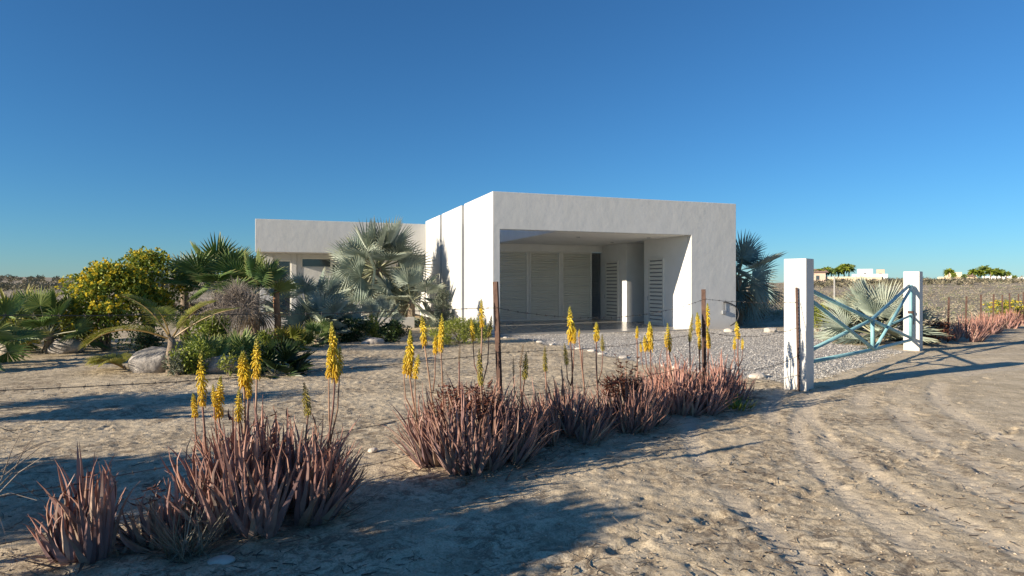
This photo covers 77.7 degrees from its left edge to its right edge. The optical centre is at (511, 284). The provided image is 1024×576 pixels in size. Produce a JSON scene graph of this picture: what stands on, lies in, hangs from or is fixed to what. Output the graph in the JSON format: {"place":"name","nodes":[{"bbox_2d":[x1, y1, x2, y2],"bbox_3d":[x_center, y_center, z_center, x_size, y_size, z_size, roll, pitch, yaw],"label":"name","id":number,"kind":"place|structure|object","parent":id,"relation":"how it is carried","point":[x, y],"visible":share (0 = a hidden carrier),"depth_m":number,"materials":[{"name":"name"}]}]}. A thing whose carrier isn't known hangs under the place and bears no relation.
{"place":"outdoors","nodes":[
{"label":"outdoors","id":0,"kind":"place"},
{"bbox_2d":[0,277,1023,575],"bbox_3d":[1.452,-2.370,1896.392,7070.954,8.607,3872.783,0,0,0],"label":"ground","id":1,"kind":"structure","parent":0,"point":[930,371],"depth_m":5.59,"materials":[{"name":"sand"}]},
{"bbox_2d":[0,344,26,353],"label":"boulder","id":2,"kind":"object","parent":1,"relation":"on","point":[3,348],"visible":0.15,"depth_m":14.66,"materials":[{"name":"stone"}]},
{"bbox_2d":[0,292,52,371],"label":"clumping palm","id":3,"kind":"object","parent":1,"relation":"on","point":[11,337],"visible":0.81,"depth_m":12.68,"materials":[{"name":"green plant"}]},
{"bbox_2d":[0,421,69,534],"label":"twig shrub","id":4,"kind":"object","parent":1,"relation":"on","point":[17,464],"visible":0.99,"depth_m":3.99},
{"bbox_2d":[0,285,69,344],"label":"clumping palm","id":5,"kind":"object","parent":1,"relation":"on","point":[4,296],"visible":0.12,"depth_m":15.26,"materials":[{"name":"green plant"}]},
{"bbox_2d":[19,331,54,357],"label":"coconut palm","id":6,"kind":"object","parent":1,"relation":"on","point":[28,343],"visible":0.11,"depth_m":13.89,"materials":[{"name":"green plant"}]},
{"bbox_2d":[9,286,113,353],"bbox_3d":[-10.823,1.156,15.048,2.482,2.344,2.300,0,0,-35],"label":"clumping palm","id":7,"kind":"object","parent":1,"relation":"on","point":[44,302],"visible":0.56,"depth_m":14.76,"materials":[{"name":"green plant"}]},
{"bbox_2d":[47,338,85,353],"bbox_3d":[-10.520,1.485,14.990,0.786,0.474,0.605,0,0,-11],"label":"boulder","id":8,"kind":"object","parent":1,"relation":"on","point":[67,347],"visible":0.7,"depth_m":14.78,"materials":[{"name":"grey stone"}]},
{"bbox_2d":[55,309,88,339],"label":"leafy bush","id":9,"kind":"object","parent":1,"relation":"on","point":[66,322],"visible":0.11,"depth_m":16.16,"materials":[{"name":"green plant"}]},
{"bbox_2d":[0,442,144,575],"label":"aloe plant","id":10,"kind":"object","parent":1,"relation":"on","point":[83,530],"visible":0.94,"depth_m":3.64,"materials":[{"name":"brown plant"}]},
{"bbox_2d":[0,289,214,326],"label":"plain scrub","id":11,"kind":"object","parent":1,"relation":"on","point":[209,293],"visible":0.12,"depth_m":70.73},
{"bbox_2d":[54,257,160,350],"bbox_3d":[-9.998,0.512,15.679,2.243,2.384,1.917,0,0,25],"label":"flowering shrub","id":12,"kind":"object","parent":1,"relation":"on","point":[99,278],"visible":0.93,"depth_m":15.34,"materials":[{"name":"green plant"}]},
{"bbox_2d":[83,352,131,369],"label":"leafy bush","id":13,"kind":"object","parent":1,"relation":"on","point":[119,360],"visible":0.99,"depth_m":11.73,"materials":[{"name":"green plant"}]},
{"bbox_2d":[0,274,259,290],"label":"scrub","id":14,"kind":"object","parent":1,"relation":"on","point":[31,281],"visible":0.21,"depth_m":224.20,"materials":[{"name":"green plant"}]},
{"bbox_2d":[117,326,164,352],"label":"dark bush","id":15,"kind":"object","parent":1,"relation":"on","point":[143,340],"visible":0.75,"depth_m":14.08,"materials":[{"name":"green plant"}]},
{"bbox_2d":[128,346,176,372],"bbox_3d":[-6.689,1.471,11.900,0.872,0.587,0.724,0,11,-17],"label":"boulder","id":16,"kind":"object","parent":1,"relation":"on","point":[148,360],"visible":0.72,"depth_m":11.63,"materials":[{"name":"grey stone"}]},
{"bbox_2d":[115,246,193,345],"bbox_3d":[-9.466,0.333,16.657,1.995,2.693,1.760,0,0,0],"label":"flowering shrub","id":17,"kind":"object","parent":1,"relation":"on","point":[147,261],"visible":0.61,"depth_m":16.44,"materials":[{"name":"green plant"}]},
{"bbox_2d":[78,294,236,373],"bbox_3d":[-6.301,0.947,11.668,2.830,1.562,1.291,0,0,0],"label":"coconut palm","id":18,"kind":"object","parent":1,"relation":"on","point":[164,311],"visible":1,"depth_m":11.61,"materials":[{"name":"green plant"}]},
{"bbox_2d":[104,471,232,553],"bbox_3d":[-2.125,1.389,4.001,0.941,0.495,0.822,0,0,13],"label":"aloe plant","id":19,"kind":"object","parent":1,"relation":"on","point":[165,514],"visible":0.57,"depth_m":3.83,"materials":[{"name":"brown plant"}]},
{"bbox_2d":[161,348,189,375],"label":"leafy weed","id":20,"kind":"object","parent":1,"relation":"on","point":[175,364],"visible":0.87,"depth_m":11.19,"materials":[{"name":"green plant"}]},
{"bbox_2d":[150,252,213,339],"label":"grey palm","id":21,"kind":"object","parent":1,"relation":"on","point":[185,303],"visible":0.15,"depth_m":18.40,"materials":[{"name":"plant"}]},
{"bbox_2d":[102,474,267,563],"bbox_3d":[-1.862,1.331,3.688,1.072,0.528,0.852,0,0,0],"label":"grass tuft","id":22,"kind":"object","parent":1,"relation":"on","point":[182,548],"visible":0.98,"depth_m":3.70,"materials":[{"name":"brown dry grass blades"}]},
{"bbox_2d":[169,334,215,374],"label":"leafy bush","id":23,"kind":"object","parent":1,"relation":"on","point":[190,365],"visible":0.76,"depth_m":11.37,"materials":[{"name":"green plant"}]},
{"bbox_2d":[176,312,230,351],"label":"leafy bush","id":24,"kind":"object","parent":1,"relation":"on","point":[211,328],"visible":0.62,"depth_m":14.77,"materials":[{"name":"green plant"}]},
{"bbox_2d":[176,332,244,360],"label":"sprawling palm","id":25,"kind":"object","parent":1,"relation":"on","point":[219,347],"visible":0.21,"depth_m":12.13,"materials":[{"name":"green plant"}]},
{"bbox_2d":[158,232,282,338],"bbox_3d":[-7.738,0.155,17.112,3.160,3.225,3.067,0,0,0],"label":"green palm","id":26,"kind":"object","parent":1,"relation":"on","point":[203,264],"visible":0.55,"depth_m":16.70,"materials":[{"name":"green plant"}]},
{"bbox_2d":[203,355,238,373],"bbox_3d":[-5.355,1.498,11.709,0.706,0.420,0.569,0,0,17],"label":"boulder","id":27,"kind":"object","parent":1,"relation":"on","point":[212,362],"visible":0.5,"depth_m":11.50,"materials":[{"name":"grey stone"}]},
{"bbox_2d":[207,555,235,564],"bbox_3d":[-1.672,1.589,3.659,0.151,0.049,0.113,0,0,-23],"label":"stone","id":28,"kind":"object","parent":1,"relation":"on","point":[224,559],"visible":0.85,"depth_m":3.64,"materials":[{"name":"stone"}]},
{"bbox_2d":[216,353,238,376],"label":"leafy weed","id":29,"kind":"object","parent":1,"relation":"on","point":[226,369],"visible":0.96,"depth_m":11.17,"materials":[{"name":"green plant"}]},
{"bbox_2d":[190,276,274,335],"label":"dry shrub","id":30,"kind":"object","parent":1,"relation":"on","point":[240,298],"visible":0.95,"depth_m":14.24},
{"bbox_2d":[219,327,266,359],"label":"sprawling palm","id":31,"kind":"object","parent":1,"relation":"on","point":[242,343],"visible":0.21,"depth_m":13.14,"materials":[{"name":"green plant"}]},
{"bbox_2d":[208,249,302,341],"bbox_3d":[-6.685,0.361,16.737,2.337,2.764,2.321,0,0,-21],"label":"green palm","id":32,"kind":"object","parent":1,"relation":"on","point":[258,271],"visible":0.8,"depth_m":16.47,"materials":[{"name":"green plant"}]},
{"bbox_2d":[126,322,389,556],"bbox_3d":[-1.629,0.947,4.334,1.600,1.381,1.576,0,0,0],"label":"aloe plant","id":33,"kind":"object","parent":1,"relation":"on","point":[308,486],"visible":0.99,"depth_m":4.17,"materials":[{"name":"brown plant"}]},
{"bbox_2d":[255,328,281,345],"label":"green bush","id":34,"kind":"object","parent":1,"relation":"on","point":[265,336],"visible":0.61,"depth_m":14.85,"materials":[{"name":"green plant"}]},
{"bbox_2d":[234,338,316,377],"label":"sprawling palm","id":35,"kind":"object","parent":1,"relation":"on","point":[275,355],"visible":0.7,"depth_m":11.36,"materials":[{"name":"green plant"}]},
{"bbox_2d":[266,262,287,338],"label":"pruned tree","id":36,"kind":"object","parent":1,"relation":"on","point":[276,304],"visible":0.32,"depth_m":16.94,"materials":[{"name":"orange plant"}]},
{"bbox_2d":[274,323,316,350],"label":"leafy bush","id":37,"kind":"object","parent":1,"relation":"on","point":[294,333],"visible":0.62,"depth_m":15.53,"materials":[{"name":"green plant"}]},
{"bbox_2d":[259,267,365,325],"bbox_3d":[-6.060,0.602,19.355,3.179,2.356,2.700,0,0,-28],"label":"silver palm","id":38,"kind":"object","parent":1,"relation":"on","point":[320,285],"visible":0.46,"depth_m":19.11,"materials":[{"name":"green plant"}]},
{"bbox_2d":[227,317,413,331],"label":"garden wall","id":39,"kind":"structure","parent":1,"relation":"on","point":[408,321],"depth_m":23.20,"materials":[{"name":"white paint"}]},
{"bbox_2d":[301,317,341,347],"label":"palm","id":40,"kind":"object","parent":1,"relation":"on","point":[323,327],"visible":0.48,"depth_m":16.54,"materials":[{"name":"green plant"}]},
{"bbox_2d":[279,288,369,344],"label":"silver palm","id":41,"kind":"object","parent":1,"relation":"on","point":[313,307],"visible":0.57,"depth_m":17.48,"materials":[{"name":"green plant"}]},
{"bbox_2d":[334,317,372,342],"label":"dark bush","id":42,"kind":"object","parent":1,"relation":"on","point":[352,336],"visible":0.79,"depth_m":17.46,"materials":[{"name":"green plant"}]},
{"bbox_2d":[362,315,383,337],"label":"leafy bush","id":43,"kind":"object","parent":1,"relation":"on","point":[373,332],"visible":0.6,"depth_m":18.48,"materials":[{"name":"green plant"}]},
{"bbox_2d":[365,337,383,343],"bbox_3d":[-3.695,1.543,16.985,0.460,0.266,0.393,0,0,24],"label":"boulder","id":44,"kind":"object","parent":1,"relation":"on","point":[373,340],"visible":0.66,"depth_m":16.85,"materials":[{"name":"grey stone"}]},
{"bbox_2d":[349,295,405,325],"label":"silver palm","id":45,"kind":"object","parent":1,"relation":"on","point":[371,305],"visible":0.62,"depth_m":20.85,"materials":[{"name":"green plant"}]},
{"bbox_2d":[325,216,435,316],"bbox_3d":[-5.445,-0.531,25.669,4.348,4.602,4.357,0,0,-32],"label":"silver palm","id":46,"kind":"object","parent":1,"relation":"on","point":[370,246],"visible":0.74,"depth_m":25.03,"materials":[{"name":"green plant"}]},
{"bbox_2d":[377,318,411,342],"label":"dark bush","id":47,"kind":"object","parent":1,"relation":"on","point":[392,329],"visible":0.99,"depth_m":17.58,"materials":[{"name":"green plant"}]},
{"bbox_2d":[366,264,454,327],"bbox_3d":[-3.942,0.802,24.674,3.928,3.393,3.654,0,0,44],"label":"silver palm","id":48,"kind":"object","parent":1,"relation":"on","point":[414,279],"visible":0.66,"depth_m":24.19,"materials":[{"name":"green plant"}]},
{"bbox_2d":[430,287,453,326],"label":"juniper","id":49,"kind":"object","parent":1,"relation":"on","point":[441,298],"visible":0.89,"depth_m":20.51,"materials":[{"name":"green plant"}]},
{"bbox_2d":[421,316,493,344],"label":"hedge bush","id":50,"kind":"object","parent":1,"relation":"on","point":[462,327],"visible":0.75,"depth_m":17.24,"materials":[{"name":"green plant"}]},
{"bbox_2d":[379,298,565,489],"bbox_3d":[-0.373,0.887,5.686,1.800,1.515,1.847,0,0,0],"label":"aloe plant","id":51,"kind":"object","parent":1,"relation":"on","point":[476,433],"visible":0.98,"depth_m":5.55,"materials":[{"name":"pink plant"}]},
{"bbox_2d":[255,191,738,336],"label":"modern house","id":52,"kind":"structure","parent":1,"relation":"on","point":[584,258],"depth_m":24.04,"materials":[{"name":"white paint"}]},
{"bbox_2d":[273,260,290,317],"bbox_3d":[-10.329,0.250,28.578,0.770,2.700,0.100,0,0,-20],"label":"window","id":53,"kind":"structure","parent":52,"relation":"in","point":[283,263],"depth_m":28.63,"materials":[{"name":"clear glass"}]},
{"bbox_2d":[301,258,330,267],"bbox_3d":[-8.942,-1.000,29.074,1.320,0.440,0.100,0,0,-20],"label":"window","id":54,"kind":"structure","parent":52,"relation":"in","point":[305,262],"depth_m":29.05,"materials":[{"name":"grey glass"}]},
{"bbox_2d":[604,261,618,320],"bbox_3d":[4.330,0.261,27.745,0.097,2.562,1.150,0,0,-20],"label":"louvred door","id":55,"kind":"structure","parent":52,"relation":"in","point":[611,296],"depth_m":27.72,"materials":[{"name":"grey paint"}]},
{"bbox_2d":[648,258,663,325],"bbox_3d":[5.536,0.261,24.445,0.058,2.562,1.060,0,0,-20],"label":"louvred door","id":56,"kind":"structure","parent":52,"relation":"in","point":[655,265],"depth_m":24.43,"materials":[{"name":"grey paint"}]},
{"bbox_2d":[493,281,502,404],"bbox_3d":[-0.116,0.927,6.229,0.060,1.920,0.043,-4,-3,44],"label":"fence post","id":57,"kind":"object","parent":1,"relation":"on","point":[497,330],"visible":0.65,"depth_m":6.23,"materials":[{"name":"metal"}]},
{"bbox_2d":[0,375,796,544],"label":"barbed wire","id":58,"kind":"object","parent":57,"relation":"attached to","point":[352,468],"visible":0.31,"depth_m":5.28,"materials":[{"name":"metal"}]},
{"bbox_2d":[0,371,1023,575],"bbox_3d":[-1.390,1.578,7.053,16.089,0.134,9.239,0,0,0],"label":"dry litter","id":59,"kind":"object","parent":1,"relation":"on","point":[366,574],"visible":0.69,"depth_m":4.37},
{"bbox_2d":[0,372,1023,575],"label":"sand clods","id":60,"kind":"object","parent":1,"relation":"on","point":[586,496],"visible":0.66,"depth_m":4.66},
{"bbox_2d":[506,307,631,450],"bbox_3d":[0.466,0.930,6.567,1.414,1.413,1.420,0,0,-12],"label":"aloe plant","id":61,"kind":"object","parent":1,"relation":"on","point":[573,415],"visible":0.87,"depth_m":6.47,"materials":[{"name":"brown plant"}]},
{"bbox_2d":[613,354,640,398],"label":"dried weed","id":62,"kind":"object","parent":1,"relation":"on","point":[621,367],"visible":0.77,"depth_m":7.40,"materials":[{"name":"beige plant"}]},
{"bbox_2d":[584,369,689,433],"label":"aloe plant","id":63,"kind":"object","parent":1,"relation":"on","point":[636,408],"visible":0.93,"depth_m":7.02,"materials":[{"name":"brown plant"}]},
{"bbox_2d":[635,303,756,418],"bbox_3d":[2.205,0.962,8.206,1.579,1.432,1.740,0,0,-34],"label":"aloe plant","id":64,"kind":"object","parent":1,"relation":"on","point":[688,394],"visible":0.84,"depth_m":8.00,"materials":[{"name":"pink plant"}]},
{"bbox_2d":[701,289,706,388],"bbox_3d":[2.596,0.980,8.559,0.060,1.840,0.043,-1,-1,44],"label":"fence post","id":65,"kind":"object","parent":1,"relation":"on","point":[703,304],"visible":0.65,"depth_m":8.55,"materials":[{"name":"metal"}]},
{"bbox_2d":[0,299,796,318],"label":"barbed wire","id":66,"kind":"object","parent":65,"relation":"attached to","point":[132,314],"visible":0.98,"depth_m":5.15,"materials":[{"name":"metal"}]},
{"bbox_2d":[0,355,797,497],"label":"barbed wire","id":67,"kind":"object","parent":65,"relation":"attached to","point":[59,486],"visible":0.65,"depth_m":5.11,"materials":[{"name":"metal"}]},
{"bbox_2d":[0,327,798,392],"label":"barbed wire","id":68,"kind":"object","parent":65,"relation":"attached to","point":[289,373],"visible":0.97,"depth_m":4.89,"materials":[{"name":"metal"}]},
{"bbox_2d":[693,321,769,403],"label":"aloe plant","id":69,"kind":"object","parent":1,"relation":"on","point":[729,378],"visible":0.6,"depth_m":8.91,"materials":[{"name":"pink plant"}]},
{"bbox_2d":[722,394,756,410],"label":"weed","id":70,"kind":"object","parent":1,"relation":"on","point":[736,404],"visible":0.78,"depth_m":8.12,"materials":[{"name":"green plant"}]},
{"bbox_2d":[736,229,787,325],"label":"blue palm","id":71,"kind":"object","parent":1,"relation":"on","point":[746,256],"visible":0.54,"depth_m":24.59,"materials":[{"name":"green plant"}]},
{"bbox_2d":[752,287,783,319],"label":"grey bush","id":72,"kind":"object","parent":1,"relation":"on","point":[771,309],"visible":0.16,"depth_m":28.89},
{"bbox_2d":[795,287,799,390],"bbox_3d":[4.339,0.970,9.642,0.034,1.860,0.045,-2,-1,44],"label":"fence post","id":73,"kind":"object","parent":1,"relation":"on","point":[797,339],"visible":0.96,"depth_m":9.63,"materials":[{"name":"metal"}]},
{"bbox_2d":[784,258,813,390],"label":"gate pillar","id":74,"kind":"structure","parent":1,"relation":"on","point":[799,273],"depth_m":9.70,"materials":[{"name":"white paint"}]},
{"bbox_2d":[814,284,913,362],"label":"pipe gate","id":75,"kind":"structure","parent":74,"relation":"attached to","point":[872,345],"depth_m":12.72,"materials":[{"name":"metal"}]},
{"bbox_2d":[814,269,828,281],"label":"distant house","id":76,"kind":"structure","parent":1,"relation":"on","point":[820,275],"depth_m":166.35,"materials":[{"name":"beige paint"}]},
{"bbox_2d":[814,302,835,333],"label":"scrub bush","id":77,"kind":"object","parent":1,"relation":"on","point":[816,316],"visible":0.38,"depth_m":20.45,"materials":[{"name":"green plant"}]},
{"bbox_2d":[826,268,836,276],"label":"distant palm","id":78,"kind":"object","parent":1,"relation":"on","point":[832,271],"visible":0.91,"depth_m":167.44,"materials":[{"name":"green plant"}]},
{"bbox_2d":[835,267,844,276],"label":"distant palm","id":79,"kind":"object","parent":1,"relation":"on","point":[838,271],"visible":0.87,"depth_m":169.23,"materials":[{"name":"green plant"}]},
{"bbox_2d":[837,264,850,276],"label":"distant palm","id":80,"kind":"object","parent":1,"relation":"on","point":[845,267],"visible":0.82,"depth_m":171.36,"materials":[{"name":"green plant"}]},
{"bbox_2d":[843,263,855,276],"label":"distant palm","id":81,"kind":"object","parent":1,"relation":"on","point":[851,268],"visible":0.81,"depth_m":171.32,"materials":[{"name":"green plant"}]},
{"bbox_2d":[826,277,881,282],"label":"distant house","id":82,"kind":"structure","parent":1,"relation":"on","point":[868,278],"depth_m":163.21,"materials":[{"name":"white paint"}]},
{"bbox_2d":[852,269,887,278],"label":"distant house","id":83,"kind":"structure","parent":1,"relation":"on","point":[869,273],"depth_m":212.43,"materials":[{"name":"white paint"}]},
{"bbox_2d":[743,280,1023,326],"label":"field scrub","id":84,"kind":"object","parent":1,"relation":"on","point":[924,300],"visible":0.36,"depth_m":60.67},
{"bbox_2d":[814,272,953,344],"bbox_3d":[10.345,1.334,17.811,3.815,3.446,3.812,0,0,0],"label":"silver palm","id":85,"kind":"object","parent":1,"relation":"on","point":[866,300],"visible":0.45,"depth_m":17.48,"materials":[{"name":"green plant"}]},
{"bbox_2d":[814,326,953,332],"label":"concrete kerb","id":86,"kind":"structure","parent":1,"relation":"on","point":[867,330],"depth_m":21.39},
{"bbox_2d":[903,271,922,350],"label":"gate pillar","id":87,"kind":"structure","parent":1,"relation":"on","point":[914,279],"depth_m":15.17,"materials":[{"name":"white paint"}]},
{"bbox_2d":[814,276,1023,286],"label":"ridge scrub","id":88,"kind":"object","parent":1,"relation":"on","point":[941,281],"visible":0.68,"depth_m":137.94,"materials":[{"name":"brown plant"}]},
{"bbox_2d":[923,319,955,343],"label":"dark bush","id":89,"kind":"object","parent":1,"relation":"on","point":[944,326],"visible":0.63,"depth_m":17.40,"materials":[{"name":"green plant"}]},
{"bbox_2d":[947,297,949,341],"bbox_3d":[12.211,1.124,17.798,0.052,1.556,0.039,2,1,44],"label":"fence post","id":90,"kind":"object","parent":1,"relation":"on","point":[948,314],"visible":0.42,"depth_m":17.78,"materials":[{"name":"metal"}]},
{"bbox_2d":[943,268,955,276],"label":"distant palm","id":91,"kind":"object","parent":1,"relation":"on","point":[948,271],"visible":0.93,"depth_m":199.51,"materials":[{"name":"green plant"}]},
{"bbox_2d":[944,272,976,278],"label":"distant house","id":92,"kind":"structure","parent":1,"relation":"on","point":[959,274],"depth_m":212.15,"materials":[{"name":"white paint"}]},
{"bbox_2d":[965,296,967,330],"bbox_3d":[13.912,1.121,19.495,0.052,1.535,0.038,2,1,44],"label":"fence post","id":93,"kind":"object","parent":1,"relation":"on","point":[966,299],"visible":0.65,"depth_m":19.47,"materials":[{"name":"metal"}]},
{"bbox_2d":[942,315,992,341],"bbox_3d":[12.918,1.247,18.183,1.267,0.802,1.214,0,0,0],"label":"pink aloe","id":94,"kind":"object","parent":1,"relation":"on","point":[975,336],"visible":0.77,"depth_m":17.95,"materials":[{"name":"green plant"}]},
{"bbox_2d":[949,314,989,334],"bbox_3d":[14.079,1.249,19.679,1.376,0.789,1.048,0,0,34],"label":"pink aloe","id":95,"kind":"object","parent":1,"relation":"on","point":[982,327],"visible":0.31,"depth_m":19.42,"materials":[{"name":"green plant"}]},
{"bbox_2d":[967,268,979,276],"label":"distant palm","id":96,"kind":"object","parent":1,"relation":"on","point":[975,271],"visible":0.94,"depth_m":199.53,"materials":[{"name":"green plant"}]},
{"bbox_2d":[980,295,981,321],"bbox_3d":[15.708,1.112,21.305,0.053,1.564,0.038,0,0,44],"label":"fence post","id":97,"kind":"object","parent":1,"relation":"on","point":[980,307],"visible":0.58,"depth_m":21.29,"materials":[{"name":"metal"}]},
{"bbox_2d":[977,265,990,277],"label":"distant palm","id":98,"kind":"object","parent":1,"relation":"on","point":[982,268],"visible":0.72,"depth_m":204.52,"materials":[{"name":"green plant"}]},
{"bbox_2d":[968,310,1005,333],"bbox_3d":[15.565,1.232,20.806,1.330,0.806,1.131,0,0,0],"label":"pink aloe","id":99,"kind":"object","parent":1,"relation":"on","point":[996,327],"visible":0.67,"depth_m":20.60,"materials":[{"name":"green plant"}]},
{"bbox_2d":[968,311,1008,326],"bbox_3d":[16.557,1.263,22.167,1.225,0.773,1.191,0,0,20],"label":"pink aloe","id":100,"kind":"object","parent":1,"relation":"on","point":[999,320],"visible":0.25,"depth_m":22.02,"materials":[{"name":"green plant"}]},
{"bbox_2d":[983,268,995,278],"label":"distant palm","id":101,"kind":"object","parent":1,"relation":"on","point":[990,271],"visible":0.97,"depth_m":199.67,"materials":[{"name":"green plant"}]},
{"bbox_2d":[991,267,1003,277],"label":"distant palm","id":102,"kind":"object","parent":1,"relation":"on","point":[998,271],"visible":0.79,"depth_m":209.40,"materials":[{"name":"green plant"}]},
{"bbox_2d":[982,298,1023,315],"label":"yellow bush","id":103,"kind":"object","parent":1,"relation":"on","point":[1006,305],"visible":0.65,"depth_m":26.52,"materials":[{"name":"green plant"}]},
{"bbox_2d":[989,308,1023,328],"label":"pink aloe","id":104,"kind":"object","parent":1,"relation":"on","point":[1011,322],"visible":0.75,"depth_m":23.39,"materials":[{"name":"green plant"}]},
{"bbox_2d":[995,310,1023,325],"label":"pink aloe","id":105,"kind":"object","parent":1,"relation":"on","point":[1021,316],"visible":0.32,"depth_m":25.17,"materials":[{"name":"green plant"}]},
{"bbox_2d":[0,0,1023,282],"label":"sky","id":106,"kind":"structure","parent":0,"point":[888,135],"materials":[{"name":"blue"}]},
{"bbox_2d":[503,328,901,381],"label":"gravel","id":107,"kind":"structure","parent":0,"point":[752,351],"depth_m":15.48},
{"bbox_2d":[748,373,766,378],"bbox_3d":[4.214,1.567,10.893,0.333,0.130,0.250,0,0,-29],"label":"stone","id":108,"kind":"object","parent":107,"relation":"on","point":[759,375],"visible":0.84,"depth_m":10.80,"materials":[{"name":"stone"}]},
{"bbox_2d":[764,327,776,332],"bbox_3d":[8.694,1.552,21.402,0.492,0.231,0.353,0,0,-6],"label":"stone","id":109,"kind":"object","parent":107,"relation":"on","point":[770,330],"visible":0.79,"depth_m":21.27,"materials":[{"name":"stone"}]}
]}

